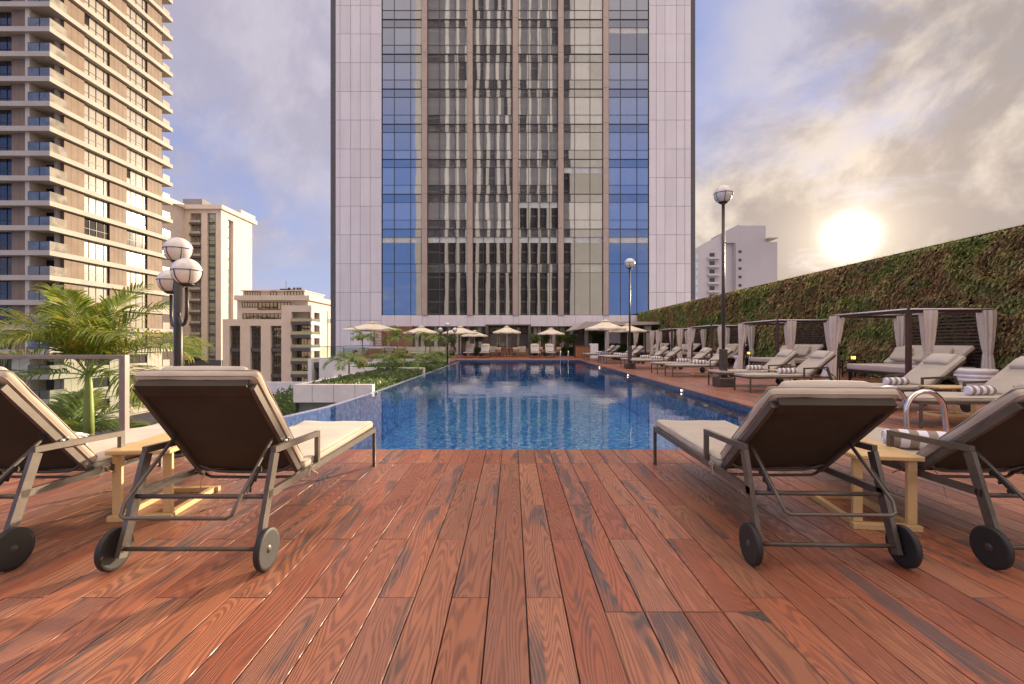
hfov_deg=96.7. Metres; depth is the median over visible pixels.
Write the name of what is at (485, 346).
sun lounger
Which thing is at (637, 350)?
sun lounger
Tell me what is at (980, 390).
rolled towel
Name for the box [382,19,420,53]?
window
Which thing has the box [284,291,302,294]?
window
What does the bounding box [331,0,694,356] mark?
hotel tower
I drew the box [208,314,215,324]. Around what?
window
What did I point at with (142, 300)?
window
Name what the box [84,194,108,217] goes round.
window
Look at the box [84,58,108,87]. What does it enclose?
window
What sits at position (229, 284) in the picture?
window
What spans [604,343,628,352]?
hedge
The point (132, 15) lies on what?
window
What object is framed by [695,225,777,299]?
distant grey block
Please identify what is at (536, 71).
window
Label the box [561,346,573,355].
hedge
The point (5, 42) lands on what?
window
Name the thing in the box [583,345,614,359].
sun lounger
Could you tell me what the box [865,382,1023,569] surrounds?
sun lounger
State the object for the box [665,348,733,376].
sun lounger
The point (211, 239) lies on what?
window
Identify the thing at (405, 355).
palm tree
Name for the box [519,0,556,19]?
window
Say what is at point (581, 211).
window
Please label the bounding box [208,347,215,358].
window
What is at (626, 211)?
window
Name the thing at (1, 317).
window
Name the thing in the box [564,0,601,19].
window
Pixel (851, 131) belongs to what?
sky
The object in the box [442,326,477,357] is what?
parasol
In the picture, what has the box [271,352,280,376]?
window
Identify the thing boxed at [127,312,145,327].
window
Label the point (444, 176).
window
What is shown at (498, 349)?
wicker chair
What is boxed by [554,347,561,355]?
wicker chair
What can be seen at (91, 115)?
window
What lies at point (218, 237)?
cream apartment block
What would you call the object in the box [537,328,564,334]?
parasol
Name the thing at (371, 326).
parasol
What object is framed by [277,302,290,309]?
window
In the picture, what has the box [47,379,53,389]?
balcony door
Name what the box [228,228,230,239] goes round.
window
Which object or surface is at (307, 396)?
planter walls
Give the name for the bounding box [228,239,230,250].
window
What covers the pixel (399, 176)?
window
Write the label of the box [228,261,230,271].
window
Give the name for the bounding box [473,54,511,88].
window
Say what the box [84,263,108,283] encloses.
window
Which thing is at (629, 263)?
globe lamp post
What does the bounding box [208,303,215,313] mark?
window
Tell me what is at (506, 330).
parasol
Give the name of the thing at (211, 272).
window
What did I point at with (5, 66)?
window
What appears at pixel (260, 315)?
window
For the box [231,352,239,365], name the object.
window
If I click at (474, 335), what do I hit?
parasol
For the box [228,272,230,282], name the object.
window
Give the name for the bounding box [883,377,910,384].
rolled towel
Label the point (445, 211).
window
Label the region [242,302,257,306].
window
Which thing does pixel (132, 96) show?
window
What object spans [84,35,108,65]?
window
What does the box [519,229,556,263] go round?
window
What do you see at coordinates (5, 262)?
window
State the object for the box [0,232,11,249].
window
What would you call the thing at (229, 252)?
window
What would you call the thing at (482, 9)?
window
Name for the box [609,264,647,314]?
window
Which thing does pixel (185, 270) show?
globe lamp cluster
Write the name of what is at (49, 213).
balcony door
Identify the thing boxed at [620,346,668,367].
sun lounger
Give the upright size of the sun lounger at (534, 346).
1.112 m
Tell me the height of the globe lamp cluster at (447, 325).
2.402 m
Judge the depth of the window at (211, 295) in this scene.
126.48 m
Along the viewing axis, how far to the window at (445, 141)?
45.11 m
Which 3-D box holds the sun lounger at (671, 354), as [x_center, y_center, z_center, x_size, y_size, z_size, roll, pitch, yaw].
[6.667,0.733,21.099,2.255,1.034,0.872,0,0,1]
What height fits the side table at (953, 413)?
0.500 m
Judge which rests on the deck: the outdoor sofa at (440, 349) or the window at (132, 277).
the outdoor sofa at (440, 349)
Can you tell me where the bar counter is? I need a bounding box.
[574,344,597,357]
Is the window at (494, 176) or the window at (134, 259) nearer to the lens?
the window at (494, 176)
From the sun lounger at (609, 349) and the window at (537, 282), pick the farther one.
the window at (537, 282)
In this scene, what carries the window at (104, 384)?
in the apartment tower at (83, 109)
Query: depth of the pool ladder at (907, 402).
5.43 m
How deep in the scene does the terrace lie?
26.68 m
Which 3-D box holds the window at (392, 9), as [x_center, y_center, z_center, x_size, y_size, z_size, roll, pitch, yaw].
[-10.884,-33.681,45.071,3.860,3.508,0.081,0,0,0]
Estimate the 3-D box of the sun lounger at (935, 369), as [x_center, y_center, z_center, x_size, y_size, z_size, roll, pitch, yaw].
[7.117,0.733,8.550,2.255,1.034,0.872,0,0,0]
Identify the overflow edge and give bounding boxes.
[283,362,457,448]
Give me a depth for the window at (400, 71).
45.11 m
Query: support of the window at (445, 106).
in the hotel tower at (525, 168)
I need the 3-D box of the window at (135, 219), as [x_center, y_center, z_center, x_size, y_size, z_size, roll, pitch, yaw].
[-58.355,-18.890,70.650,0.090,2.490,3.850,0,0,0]
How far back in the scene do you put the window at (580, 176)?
45.11 m
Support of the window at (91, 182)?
in the apartment tower at (83, 109)
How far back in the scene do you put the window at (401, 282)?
45.11 m
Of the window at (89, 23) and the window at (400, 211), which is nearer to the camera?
the window at (400, 211)
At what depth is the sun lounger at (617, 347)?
30.95 m
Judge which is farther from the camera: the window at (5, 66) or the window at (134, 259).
the window at (134, 259)
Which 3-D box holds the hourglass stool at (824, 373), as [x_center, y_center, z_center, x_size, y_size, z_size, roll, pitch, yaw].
[10.850,0.950,15.600,0.500,0.600,0.500,0,0,0]
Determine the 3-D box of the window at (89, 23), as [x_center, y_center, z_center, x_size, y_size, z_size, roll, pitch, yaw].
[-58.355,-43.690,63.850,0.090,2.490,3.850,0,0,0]
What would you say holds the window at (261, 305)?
in the cream block at (280, 335)
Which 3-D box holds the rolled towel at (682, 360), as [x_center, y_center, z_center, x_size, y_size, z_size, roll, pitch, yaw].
[6.740,0.722,17.990,0.452,0.142,0.131,0,0,1]
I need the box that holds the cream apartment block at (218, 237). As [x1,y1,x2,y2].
[162,195,256,365]
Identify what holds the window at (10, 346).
in the apartment tower at (83, 109)
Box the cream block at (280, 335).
[223,288,330,381]
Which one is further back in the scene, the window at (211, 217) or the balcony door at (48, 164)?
the window at (211, 217)
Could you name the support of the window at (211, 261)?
in the cream apartment block at (218, 237)
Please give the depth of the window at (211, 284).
126.48 m
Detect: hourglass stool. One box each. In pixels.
[733,356,737,368]
[821,364,827,378]
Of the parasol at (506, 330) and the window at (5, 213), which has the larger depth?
the window at (5, 213)
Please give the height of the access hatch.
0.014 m
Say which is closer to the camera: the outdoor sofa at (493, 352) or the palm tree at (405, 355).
the palm tree at (405, 355)
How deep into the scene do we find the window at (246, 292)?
109.94 m
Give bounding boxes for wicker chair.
[449,347,456,356]
[495,347,501,356]
[512,347,519,356]
[539,347,545,354]
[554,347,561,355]
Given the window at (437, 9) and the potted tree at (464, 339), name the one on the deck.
the potted tree at (464, 339)
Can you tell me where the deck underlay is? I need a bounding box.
[314,358,746,683]
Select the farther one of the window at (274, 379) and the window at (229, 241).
the window at (229, 241)
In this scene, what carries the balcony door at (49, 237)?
in the apartment tower at (83, 109)
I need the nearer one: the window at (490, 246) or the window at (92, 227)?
the window at (490, 246)
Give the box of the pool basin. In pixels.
[367,397,741,450]
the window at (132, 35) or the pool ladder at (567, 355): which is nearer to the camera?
the pool ladder at (567, 355)
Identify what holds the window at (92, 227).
in the apartment tower at (83, 109)
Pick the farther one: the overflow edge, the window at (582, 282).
the window at (582, 282)
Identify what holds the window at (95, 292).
in the apartment tower at (83, 109)
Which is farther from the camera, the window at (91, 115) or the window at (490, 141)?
the window at (91, 115)
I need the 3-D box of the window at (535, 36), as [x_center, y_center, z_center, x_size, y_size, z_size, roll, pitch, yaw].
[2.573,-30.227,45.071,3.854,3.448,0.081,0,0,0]
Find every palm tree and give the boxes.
[0,281,214,435]
[42,388,150,433]
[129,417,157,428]
[322,350,371,373]
[347,326,378,359]
[369,350,406,369]
[380,325,418,348]
[394,348,418,363]
[403,351,445,371]
[414,331,446,362]
[433,352,456,361]
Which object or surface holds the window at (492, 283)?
in the hotel tower at (525, 168)
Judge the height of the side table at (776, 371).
0.500 m
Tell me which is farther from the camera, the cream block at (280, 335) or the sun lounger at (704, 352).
the cream block at (280, 335)
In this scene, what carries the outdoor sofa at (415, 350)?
on the deck
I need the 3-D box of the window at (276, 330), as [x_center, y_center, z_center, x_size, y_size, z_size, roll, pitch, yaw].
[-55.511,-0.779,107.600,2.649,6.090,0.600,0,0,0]
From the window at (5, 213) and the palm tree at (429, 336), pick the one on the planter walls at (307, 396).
the palm tree at (429, 336)
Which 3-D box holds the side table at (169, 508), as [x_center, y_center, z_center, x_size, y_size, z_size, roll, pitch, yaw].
[-2.632,1.000,3.486,0.420,0.500,0.675,0,0,-6]
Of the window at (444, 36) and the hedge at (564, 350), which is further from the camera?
the window at (444, 36)
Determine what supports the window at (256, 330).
in the cream block at (280, 335)
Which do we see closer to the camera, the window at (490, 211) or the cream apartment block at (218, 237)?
the window at (490, 211)
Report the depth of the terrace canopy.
38.30 m
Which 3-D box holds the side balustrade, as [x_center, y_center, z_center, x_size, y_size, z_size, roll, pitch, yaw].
[-12.580,0.655,36.600,0.040,0.730,16.000,0,0,0]
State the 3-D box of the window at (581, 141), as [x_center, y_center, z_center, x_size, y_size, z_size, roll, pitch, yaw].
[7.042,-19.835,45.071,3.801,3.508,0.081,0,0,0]
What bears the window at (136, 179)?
in the apartment tower at (83, 109)
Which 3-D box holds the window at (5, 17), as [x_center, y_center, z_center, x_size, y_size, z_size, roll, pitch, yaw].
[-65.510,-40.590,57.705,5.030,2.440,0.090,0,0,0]
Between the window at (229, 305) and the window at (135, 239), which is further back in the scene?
the window at (229, 305)
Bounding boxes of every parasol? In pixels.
[341,322,401,346]
[403,326,436,346]
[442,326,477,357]
[461,330,487,346]
[493,326,520,356]
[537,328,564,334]
[585,320,626,360]
[609,323,646,349]
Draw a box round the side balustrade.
[317,345,378,346]
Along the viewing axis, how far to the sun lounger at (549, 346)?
37.55 m
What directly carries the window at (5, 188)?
in the apartment tower at (83, 109)
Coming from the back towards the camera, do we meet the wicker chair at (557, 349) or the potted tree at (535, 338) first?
the potted tree at (535, 338)
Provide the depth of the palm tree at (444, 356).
27.36 m
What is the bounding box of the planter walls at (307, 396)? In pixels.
[293,356,448,412]
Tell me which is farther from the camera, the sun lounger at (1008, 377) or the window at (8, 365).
the window at (8, 365)
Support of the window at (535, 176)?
in the hotel tower at (525, 168)
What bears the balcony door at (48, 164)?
in the apartment tower at (83, 109)
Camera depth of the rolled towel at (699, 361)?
16.34 m
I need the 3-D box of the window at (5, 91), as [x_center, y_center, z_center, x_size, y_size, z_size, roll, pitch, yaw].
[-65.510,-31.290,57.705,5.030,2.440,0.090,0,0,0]
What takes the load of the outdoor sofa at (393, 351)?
on the deck
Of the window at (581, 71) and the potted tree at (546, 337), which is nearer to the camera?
the potted tree at (546, 337)
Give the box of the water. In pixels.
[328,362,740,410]
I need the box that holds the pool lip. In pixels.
[459,360,751,421]
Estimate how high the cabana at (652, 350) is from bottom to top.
2.107 m
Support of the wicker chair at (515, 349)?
on the deck
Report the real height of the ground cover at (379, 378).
0.575 m
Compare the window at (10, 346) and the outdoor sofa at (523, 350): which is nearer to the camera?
the outdoor sofa at (523, 350)
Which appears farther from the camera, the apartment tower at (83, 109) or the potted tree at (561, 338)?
the apartment tower at (83, 109)
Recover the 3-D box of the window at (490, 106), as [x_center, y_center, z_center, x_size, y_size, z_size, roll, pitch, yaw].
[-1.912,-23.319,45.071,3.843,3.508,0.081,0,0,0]
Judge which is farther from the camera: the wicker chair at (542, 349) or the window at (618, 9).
the window at (618, 9)
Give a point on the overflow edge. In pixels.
(385, 419)
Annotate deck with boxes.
[0,355,1023,683]
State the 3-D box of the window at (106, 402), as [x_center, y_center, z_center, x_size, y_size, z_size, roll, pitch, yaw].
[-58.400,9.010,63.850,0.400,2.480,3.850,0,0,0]
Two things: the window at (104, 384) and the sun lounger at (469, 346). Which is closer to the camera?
the sun lounger at (469, 346)
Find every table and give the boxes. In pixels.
[104,433,220,521]
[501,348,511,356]
[689,361,710,374]
[767,369,798,387]
[805,437,924,532]
[841,360,865,377]
[917,385,975,416]
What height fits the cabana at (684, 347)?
2.107 m
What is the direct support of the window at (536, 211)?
in the hotel tower at (525, 168)
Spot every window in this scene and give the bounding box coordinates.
[0,12,11,25]
[0,37,11,50]
[0,61,11,75]
[0,86,11,100]
[0,110,11,125]
[0,135,11,150]
[0,159,11,174]
[0,183,11,199]
[0,208,11,224]
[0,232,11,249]
[0,257,11,274]
[0,281,11,299]
[0,306,11,324]
[0,330,11,348]
[0,359,11,371]
[84,0,108,22]
[84,13,108,44]
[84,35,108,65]
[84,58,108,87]
[84,81,108,109]
[84,104,108,130]
[84,126,108,152]
[84,149,108,174]
[84,172,108,196]
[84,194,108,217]
[84,217,108,239]
[84,240,108,261]
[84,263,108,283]
[84,285,108,303]
[84,359,108,370]
[84,375,108,391]
[94,396,108,414]
[127,5,145,31]
[127,25,145,51]
[127,46,145,71]
[127,66,145,91]
[127,87,145,110]
[127,107,145,130]
[127,128,145,150]
[127,148,145,170]
[127,168,145,189]
[127,189,145,209]
[127,209,145,229]
[127,230,145,248]
[127,250,145,268]
[127,271,145,288]
[127,291,145,308]
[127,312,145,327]
[127,332,145,347]
[129,352,146,368]
[132,0,145,12]
[208,214,215,224]
[208,225,215,235]
[208,236,215,246]
[208,247,215,257]
[208,258,215,268]
[208,269,215,280]
[208,281,215,291]
[208,292,215,302]
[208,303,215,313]
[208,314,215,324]
[208,325,215,335]
[208,336,215,346]
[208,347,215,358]
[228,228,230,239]
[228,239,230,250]
[228,250,230,260]
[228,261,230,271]
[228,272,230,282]
[228,282,230,293]
[228,293,230,303]
[228,304,230,314]
[230,326,239,351]
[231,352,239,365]
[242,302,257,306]
[242,313,256,318]
[245,291,259,294]
[251,326,260,351]
[252,352,260,371]
[258,302,276,309]
[258,313,280,318]
[271,326,280,351]
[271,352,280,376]
[272,377,280,381]
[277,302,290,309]
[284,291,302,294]
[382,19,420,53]
[382,54,420,88]
[383,0,420,19]
[383,89,420,123]
[383,124,420,159]
[383,159,420,193]
[383,194,420,228]
[383,229,420,263]
[383,264,420,314]
[428,0,466,19]
[428,19,466,53]
[428,54,466,88]
[428,89,466,123]
[428,124,466,159]
[428,159,466,193]
[428,194,466,228]
[428,229,466,263]
[428,264,466,314]
[473,0,511,19]
[473,19,511,53]
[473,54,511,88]
[473,89,511,123]
[473,124,511,159]
[473,159,511,193]
[473,194,511,228]
[473,229,511,263]
[473,264,511,314]
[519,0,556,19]
[519,19,556,53]
[519,54,556,88]
[519,89,556,123]
[519,124,556,159]
[519,159,556,193]
[519,194,556,228]
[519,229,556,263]
[519,264,556,314]
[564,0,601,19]
[564,19,601,53]
[564,54,601,88]
[564,89,601,123]
[564,124,601,159]
[564,159,601,193]
[564,194,601,228]
[564,229,601,263]
[564,264,601,314]
[609,0,647,19]
[609,19,647,53]
[609,54,647,88]
[609,89,647,123]
[609,124,647,159]
[609,159,647,193]
[609,194,647,228]
[609,229,647,263]
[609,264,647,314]
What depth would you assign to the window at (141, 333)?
70.55 m
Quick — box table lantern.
[848,354,857,359]
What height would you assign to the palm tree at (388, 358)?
1.305 m
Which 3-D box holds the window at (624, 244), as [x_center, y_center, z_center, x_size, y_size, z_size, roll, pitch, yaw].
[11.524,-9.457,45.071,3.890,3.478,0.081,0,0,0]
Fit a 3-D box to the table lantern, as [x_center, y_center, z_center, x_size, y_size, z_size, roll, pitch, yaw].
[12.000,0.535,16.000,0.200,0.190,0.200,0,0,0]
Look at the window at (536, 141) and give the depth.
45.11 m
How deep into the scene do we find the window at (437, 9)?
45.11 m
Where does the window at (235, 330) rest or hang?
in the cream block at (280, 335)
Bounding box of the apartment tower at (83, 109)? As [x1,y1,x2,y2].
[0,0,172,421]
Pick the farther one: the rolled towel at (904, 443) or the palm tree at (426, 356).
the palm tree at (426, 356)
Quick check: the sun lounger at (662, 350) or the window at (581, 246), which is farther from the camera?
the window at (581, 246)
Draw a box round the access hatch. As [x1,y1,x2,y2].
[605,611,828,683]
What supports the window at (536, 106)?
in the hotel tower at (525, 168)
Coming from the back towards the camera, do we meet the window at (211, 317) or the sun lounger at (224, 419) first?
the window at (211, 317)
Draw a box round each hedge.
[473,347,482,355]
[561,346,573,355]
[592,332,604,351]
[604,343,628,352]
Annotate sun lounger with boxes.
[0,366,165,571]
[94,366,375,571]
[463,344,474,357]
[479,344,490,356]
[529,344,540,356]
[544,344,555,357]
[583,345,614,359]
[587,345,620,359]
[598,346,635,362]
[603,346,644,363]
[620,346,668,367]
[630,347,682,369]
[651,347,712,373]
[653,380,922,568]
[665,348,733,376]
[708,350,799,384]
[734,350,835,392]
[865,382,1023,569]
[870,353,970,411]
[895,356,1023,427]
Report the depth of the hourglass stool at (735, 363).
21.23 m
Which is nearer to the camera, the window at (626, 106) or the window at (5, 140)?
the window at (626, 106)
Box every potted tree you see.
[448,334,457,354]
[458,334,469,355]
[473,329,483,346]
[529,333,540,354]
[540,334,550,354]
[556,328,567,353]
[565,334,576,346]
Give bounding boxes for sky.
[162,0,1023,299]
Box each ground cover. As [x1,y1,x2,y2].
[272,385,294,415]
[309,366,422,389]
[353,361,449,372]
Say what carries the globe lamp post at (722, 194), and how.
on the deck
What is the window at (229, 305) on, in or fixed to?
in the cream apartment block at (218, 237)
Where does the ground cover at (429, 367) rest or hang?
on the planter walls at (307, 396)
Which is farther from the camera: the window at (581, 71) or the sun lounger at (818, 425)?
the window at (581, 71)
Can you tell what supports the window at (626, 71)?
in the hotel tower at (525, 168)
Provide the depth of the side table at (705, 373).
17.48 m
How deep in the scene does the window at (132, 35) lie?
70.67 m
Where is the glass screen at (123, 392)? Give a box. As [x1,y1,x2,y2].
[0,355,128,430]
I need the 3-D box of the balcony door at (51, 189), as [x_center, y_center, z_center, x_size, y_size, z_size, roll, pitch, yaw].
[-59.675,-18.900,59.135,1.500,2.460,0.110,0,0,0]
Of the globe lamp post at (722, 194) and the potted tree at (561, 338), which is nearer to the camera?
the globe lamp post at (722, 194)
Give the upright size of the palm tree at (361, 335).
2.494 m
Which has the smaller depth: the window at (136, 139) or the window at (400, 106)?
the window at (400, 106)
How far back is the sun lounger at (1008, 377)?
6.88 m
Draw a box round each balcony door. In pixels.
[47,163,53,167]
[47,187,53,201]
[47,211,53,216]
[47,235,53,250]
[47,259,53,275]
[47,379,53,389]
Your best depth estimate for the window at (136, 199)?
70.67 m
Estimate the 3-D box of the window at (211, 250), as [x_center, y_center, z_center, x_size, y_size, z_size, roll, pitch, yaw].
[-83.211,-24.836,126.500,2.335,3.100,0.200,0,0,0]
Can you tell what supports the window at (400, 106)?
in the hotel tower at (525, 168)
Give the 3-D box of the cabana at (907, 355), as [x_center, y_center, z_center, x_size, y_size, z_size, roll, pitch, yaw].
[11.132,0.196,12.936,2.570,2.107,2.892,0,0,0]
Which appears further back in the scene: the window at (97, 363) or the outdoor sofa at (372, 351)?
the window at (97, 363)
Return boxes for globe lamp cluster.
[156,237,203,457]
[438,323,456,362]
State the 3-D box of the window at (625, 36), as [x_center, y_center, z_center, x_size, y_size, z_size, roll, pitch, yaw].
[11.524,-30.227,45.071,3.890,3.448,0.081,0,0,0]
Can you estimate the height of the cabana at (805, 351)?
2.107 m
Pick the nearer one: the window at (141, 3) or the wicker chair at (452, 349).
the wicker chair at (452, 349)
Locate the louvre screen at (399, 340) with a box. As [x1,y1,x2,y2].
[374,326,413,346]
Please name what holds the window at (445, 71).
in the hotel tower at (525, 168)
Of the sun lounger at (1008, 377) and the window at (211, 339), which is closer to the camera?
the sun lounger at (1008, 377)
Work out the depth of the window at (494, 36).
45.11 m
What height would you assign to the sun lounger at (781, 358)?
1.034 m
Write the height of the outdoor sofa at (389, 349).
0.830 m
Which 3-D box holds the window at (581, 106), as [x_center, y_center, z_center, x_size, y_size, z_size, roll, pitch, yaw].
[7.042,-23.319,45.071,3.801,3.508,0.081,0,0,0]
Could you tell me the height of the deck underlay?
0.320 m
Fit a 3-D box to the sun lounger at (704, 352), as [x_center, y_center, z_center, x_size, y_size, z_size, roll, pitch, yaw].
[6.767,0.733,18.150,2.255,1.034,0.872,0,0,0]
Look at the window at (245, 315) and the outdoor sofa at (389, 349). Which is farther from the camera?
the window at (245, 315)
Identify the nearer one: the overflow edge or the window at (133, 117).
the overflow edge
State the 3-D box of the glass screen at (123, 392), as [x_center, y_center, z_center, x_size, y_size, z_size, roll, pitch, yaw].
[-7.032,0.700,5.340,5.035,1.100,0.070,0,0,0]
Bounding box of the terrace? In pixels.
[95,382,303,434]
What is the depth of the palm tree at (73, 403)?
7.10 m
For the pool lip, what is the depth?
11.20 m
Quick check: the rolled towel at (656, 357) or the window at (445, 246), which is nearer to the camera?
the rolled towel at (656, 357)
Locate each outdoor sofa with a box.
[352,347,368,357]
[365,347,386,358]
[382,347,394,353]
[391,347,407,358]
[404,347,433,357]
[432,347,446,356]
[486,346,498,355]
[515,346,527,355]
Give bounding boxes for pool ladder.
[560,350,568,361]
[880,385,949,431]
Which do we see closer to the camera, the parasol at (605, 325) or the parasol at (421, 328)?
the parasol at (605, 325)
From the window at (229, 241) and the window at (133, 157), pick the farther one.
the window at (229, 241)
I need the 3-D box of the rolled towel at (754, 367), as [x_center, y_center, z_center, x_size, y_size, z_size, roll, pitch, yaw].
[6.820,0.722,12.790,0.452,0.142,0.131,0,0,-7]
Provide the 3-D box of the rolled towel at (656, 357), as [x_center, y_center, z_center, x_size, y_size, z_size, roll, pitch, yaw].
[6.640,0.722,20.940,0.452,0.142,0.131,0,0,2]
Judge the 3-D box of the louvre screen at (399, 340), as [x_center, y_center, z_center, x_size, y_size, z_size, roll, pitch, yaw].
[-11.296,-0.150,43.370,3.799,2.800,0.140,0,0,0]
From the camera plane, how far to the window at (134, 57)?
70.67 m
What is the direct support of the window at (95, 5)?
in the apartment tower at (83, 109)
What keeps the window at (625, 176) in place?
in the hotel tower at (525, 168)
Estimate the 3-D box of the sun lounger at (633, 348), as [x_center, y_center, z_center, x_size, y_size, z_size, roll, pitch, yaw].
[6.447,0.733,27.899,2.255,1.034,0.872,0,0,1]
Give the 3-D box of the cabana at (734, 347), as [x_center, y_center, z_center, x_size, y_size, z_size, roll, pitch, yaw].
[11.132,0.196,24.436,2.570,2.107,2.892,0,0,0]
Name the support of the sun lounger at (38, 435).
on the deck
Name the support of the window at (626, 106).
in the hotel tower at (525, 168)
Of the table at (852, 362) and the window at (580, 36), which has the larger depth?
the window at (580, 36)
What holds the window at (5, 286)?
in the apartment tower at (83, 109)
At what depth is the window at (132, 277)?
70.67 m
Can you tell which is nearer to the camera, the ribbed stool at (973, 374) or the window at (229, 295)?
the ribbed stool at (973, 374)
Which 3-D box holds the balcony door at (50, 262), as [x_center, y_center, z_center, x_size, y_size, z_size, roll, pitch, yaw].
[-59.675,-9.600,59.135,1.500,2.460,0.110,0,0,0]
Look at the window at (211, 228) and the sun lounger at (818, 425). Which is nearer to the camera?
the sun lounger at (818, 425)
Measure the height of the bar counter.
1.120 m
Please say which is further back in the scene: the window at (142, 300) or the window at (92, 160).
the window at (142, 300)
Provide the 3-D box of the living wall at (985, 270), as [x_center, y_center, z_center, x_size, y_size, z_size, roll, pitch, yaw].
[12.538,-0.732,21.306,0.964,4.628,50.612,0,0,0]
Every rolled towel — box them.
[73,431,89,444]
[651,356,661,358]
[676,358,688,361]
[693,360,706,363]
[746,365,763,369]
[777,368,797,373]
[881,429,946,448]
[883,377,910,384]
[963,386,998,394]
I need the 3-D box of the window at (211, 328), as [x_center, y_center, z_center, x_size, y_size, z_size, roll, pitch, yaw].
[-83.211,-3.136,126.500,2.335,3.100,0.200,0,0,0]
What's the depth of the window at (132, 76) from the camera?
70.67 m
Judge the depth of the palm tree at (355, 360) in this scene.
17.89 m
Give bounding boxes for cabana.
[633,331,674,357]
[655,328,706,359]
[687,325,755,364]
[736,319,830,370]
[825,308,996,382]
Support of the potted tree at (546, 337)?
on the deck
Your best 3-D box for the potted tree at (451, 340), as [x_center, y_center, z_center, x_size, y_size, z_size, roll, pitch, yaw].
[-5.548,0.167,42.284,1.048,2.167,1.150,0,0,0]
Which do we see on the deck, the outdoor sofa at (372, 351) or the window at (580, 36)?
the outdoor sofa at (372, 351)
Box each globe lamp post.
[624,258,635,368]
[712,185,733,386]
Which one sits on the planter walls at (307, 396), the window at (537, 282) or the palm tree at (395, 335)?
the palm tree at (395, 335)
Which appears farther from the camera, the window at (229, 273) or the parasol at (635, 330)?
the window at (229, 273)
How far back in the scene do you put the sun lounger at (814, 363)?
11.24 m
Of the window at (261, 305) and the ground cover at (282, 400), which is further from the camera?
the window at (261, 305)
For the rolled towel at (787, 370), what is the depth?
11.34 m
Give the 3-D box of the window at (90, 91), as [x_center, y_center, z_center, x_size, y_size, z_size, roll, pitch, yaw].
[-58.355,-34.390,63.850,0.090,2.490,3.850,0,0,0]
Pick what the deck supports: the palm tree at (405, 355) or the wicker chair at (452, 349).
the wicker chair at (452, 349)
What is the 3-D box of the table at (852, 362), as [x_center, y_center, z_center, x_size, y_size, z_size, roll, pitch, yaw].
[12.000,0.941,16.000,0.500,0.618,0.500,0,0,0]
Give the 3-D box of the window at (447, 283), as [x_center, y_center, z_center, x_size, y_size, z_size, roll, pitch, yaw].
[-6.393,-5.184,45.071,3.849,5.116,0.081,0,0,0]
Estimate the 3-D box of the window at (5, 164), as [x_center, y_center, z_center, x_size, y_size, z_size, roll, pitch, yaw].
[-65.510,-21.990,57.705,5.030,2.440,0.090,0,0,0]
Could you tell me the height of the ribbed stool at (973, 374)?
0.610 m
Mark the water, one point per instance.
(542, 381)
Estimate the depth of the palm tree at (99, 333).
6.22 m
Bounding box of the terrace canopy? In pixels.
[566,322,659,355]
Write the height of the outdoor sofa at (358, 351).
0.830 m
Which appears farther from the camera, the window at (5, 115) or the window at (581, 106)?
the window at (5, 115)
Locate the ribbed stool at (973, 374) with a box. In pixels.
[953,368,999,391]
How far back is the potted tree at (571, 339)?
42.11 m
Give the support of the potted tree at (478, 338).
on the deck
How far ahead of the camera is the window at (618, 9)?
45.11 m
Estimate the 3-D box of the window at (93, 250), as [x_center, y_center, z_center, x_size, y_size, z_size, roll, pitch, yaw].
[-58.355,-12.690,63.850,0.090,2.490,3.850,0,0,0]
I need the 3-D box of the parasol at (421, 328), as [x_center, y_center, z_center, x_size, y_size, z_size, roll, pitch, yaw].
[-7.170,-0.025,36.000,2.679,2.550,2.679,0,0,0]
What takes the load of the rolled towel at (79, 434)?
on the sun lounger at (38, 435)
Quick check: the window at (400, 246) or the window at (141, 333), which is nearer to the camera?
the window at (400, 246)
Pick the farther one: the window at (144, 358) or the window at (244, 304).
the window at (244, 304)
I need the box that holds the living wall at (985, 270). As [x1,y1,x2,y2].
[632,224,1023,384]
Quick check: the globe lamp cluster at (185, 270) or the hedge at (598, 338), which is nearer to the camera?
the globe lamp cluster at (185, 270)
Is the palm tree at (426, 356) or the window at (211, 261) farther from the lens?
the window at (211, 261)
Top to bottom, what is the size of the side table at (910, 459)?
0.500 m
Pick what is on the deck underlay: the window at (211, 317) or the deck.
the deck
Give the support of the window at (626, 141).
in the hotel tower at (525, 168)
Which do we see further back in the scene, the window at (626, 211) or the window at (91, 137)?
the window at (91, 137)
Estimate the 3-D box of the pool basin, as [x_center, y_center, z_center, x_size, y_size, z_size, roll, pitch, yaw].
[0.020,2.150,18.403,9.240,1.100,26.194,0,0,0]

